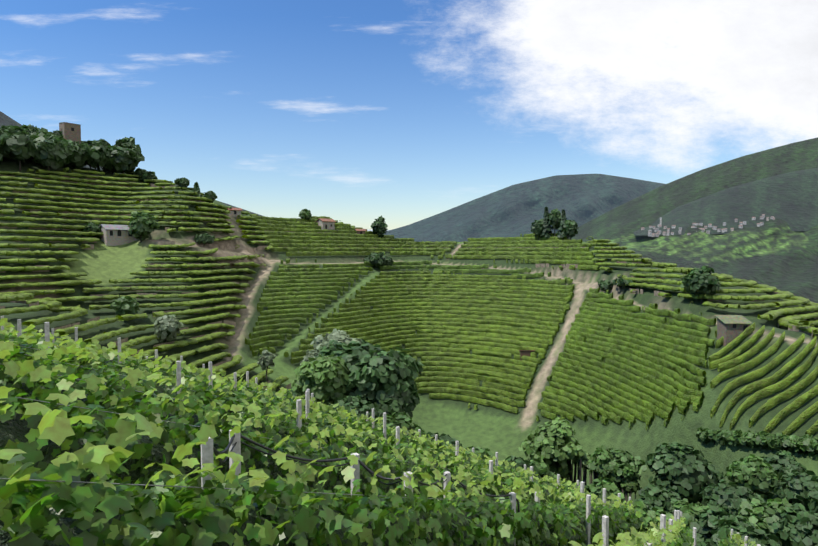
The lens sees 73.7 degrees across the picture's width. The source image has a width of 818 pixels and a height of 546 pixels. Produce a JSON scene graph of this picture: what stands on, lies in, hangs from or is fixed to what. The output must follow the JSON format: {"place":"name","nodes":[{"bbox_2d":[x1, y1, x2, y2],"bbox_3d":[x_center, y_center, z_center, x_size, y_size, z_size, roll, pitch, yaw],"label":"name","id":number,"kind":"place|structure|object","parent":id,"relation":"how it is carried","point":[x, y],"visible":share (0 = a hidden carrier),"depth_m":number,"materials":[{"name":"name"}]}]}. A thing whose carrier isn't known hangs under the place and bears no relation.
{"place":"outdoors","nodes":[
{"label":"outdoors","id":0,"kind":"place"},
{"bbox_2d":[0,111,261,215],"bbox_3d":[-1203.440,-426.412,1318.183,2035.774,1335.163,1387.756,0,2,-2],"label":"mountain","id":1,"kind":"structure","parent":0,"point":[5,120],"depth_m":1424.40,"materials":[{"name":"green plant"}]},
{"bbox_2d":[0,159,817,545],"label":"hillside ground","id":2,"kind":"structure","parent":0,"point":[500,433],"depth_m":117.09,"materials":[{"name":"green plant"}]},
{"bbox_2d":[59,122,80,165],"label":"hilltop tower","id":3,"kind":"structure","parent":2,"relation":"on","point":[71,131],"depth_m":155.72,"materials":[{"name":"stone"}]},
{"bbox_2d":[98,224,138,245],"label":"stone hut","id":4,"kind":"object","parent":2,"relation":"on","point":[114,235],"visible":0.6,"depth_m":130.85,"materials":[{"name":"stone"}]},
{"bbox_2d":[227,208,242,218],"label":"house","id":5,"kind":"structure","parent":2,"relation":"on","point":[234,212],"depth_m":161.86,"materials":[{"name":"paint"}]},
{"bbox_2d":[316,218,335,229],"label":"house","id":6,"kind":"structure","parent":2,"relation":"on","point":[326,223],"depth_m":186.58,"materials":[{"name":"paint"}]},
{"bbox_2d":[354,229,365,233],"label":"house","id":7,"kind":"structure","parent":2,"relation":"on","point":[360,231],"depth_m":195.77,"materials":[{"name":"stone"}]},
{"bbox_2d":[1,316,760,545],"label":"vineyard posts","id":8,"kind":"object","parent":2,"relation":"on","point":[207,453],"visible":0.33,"depth_m":12.78,"materials":[{"name":"grey wood"}]},
{"bbox_2d":[0,339,548,505],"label":"trellis wires","id":9,"kind":"object","parent":8,"relation":"attached to","point":[190,425],"visible":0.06,"depth_m":5.54,"materials":[{"name":"grey metal"}]},
{"bbox_2d":[213,434,521,539],"bbox_3d":[0.190,3.402,5.736,4.064,4.034,8.406,0,2,-2],"label":"irrigation pipe","id":10,"kind":"object","parent":8,"relation":"attached to","point":[217,453],"visible":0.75,"depth_m":6.81,"materials":[{"name":"black"}]},
{"bbox_2d":[0,318,756,545],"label":"vineyard","id":11,"kind":"object","parent":8,"relation":"attached to","point":[43,507],"depth_m":6.20,"materials":[{"name":"green plant"}]},
{"bbox_2d":[0,167,817,435],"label":"vineyard rows","id":12,"kind":"object","parent":2,"relation":"on","point":[453,319],"visible":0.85,"depth_m":130.20,"materials":[{"name":"green plant"}]},
{"bbox_2d":[0,174,817,389],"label":"terrace walls","id":13,"kind":"structure","parent":2,"relation":"on","point":[288,386],"depth_m":127.03,"materials":[{"name":"stone"}]},
{"bbox_2d":[0,124,817,545],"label":"trees","id":14,"kind":"object","parent":2,"relation":"on","point":[358,376],"depth_m":75.29,"materials":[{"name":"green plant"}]},
{"bbox_2d":[519,350,534,359],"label":"field shed","id":15,"kind":"structure","parent":2,"relation":"on","point":[525,352],"depth_m":132.42,"materials":[{"name":"brown"}]},
{"bbox_2d":[714,315,752,346],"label":"stone hut","id":16,"kind":"object","parent":2,"relation":"on","point":[730,328],"visible":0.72,"depth_m":92.08,"materials":[{"name":"grey stone"}]},
{"bbox_2d":[0,0,817,229],"label":"sky","id":17,"kind":"structure","parent":0,"point":[355,113],"materials":[{"name":"blue"}]},
{"bbox_2d":[383,174,664,241],"bbox_3d":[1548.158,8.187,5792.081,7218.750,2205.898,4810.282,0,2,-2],"label":"mountain","id":18,"kind":"structure","parent":0,"point":[516,210],"depth_m":5416.28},
{"bbox_2d":[569,137,817,304],"bbox_3d":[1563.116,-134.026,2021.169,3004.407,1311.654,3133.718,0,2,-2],"label":"mountain","id":19,"kind":"structure","parent":0,"point":[779,254],"depth_m":1612.89,"materials":[{"name":"green plant"}]},
{"bbox_2d":[641,214,774,236],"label":"village","id":20,"kind":"object","parent":19,"relation":"on","point":[657,234],"visible":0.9,"depth_m":1671.88,"materials":[{"name":"grey"}]},
{"bbox_2d":[634,168,817,235],"bbox_3d":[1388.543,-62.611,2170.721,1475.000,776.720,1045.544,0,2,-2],"label":"mountain spur","id":21,"kind":"structure","parent":19,"relation":"attached to","point":[790,199],"depth_m":1808.91,"materials":[{"name":"green plant"}]}
]}

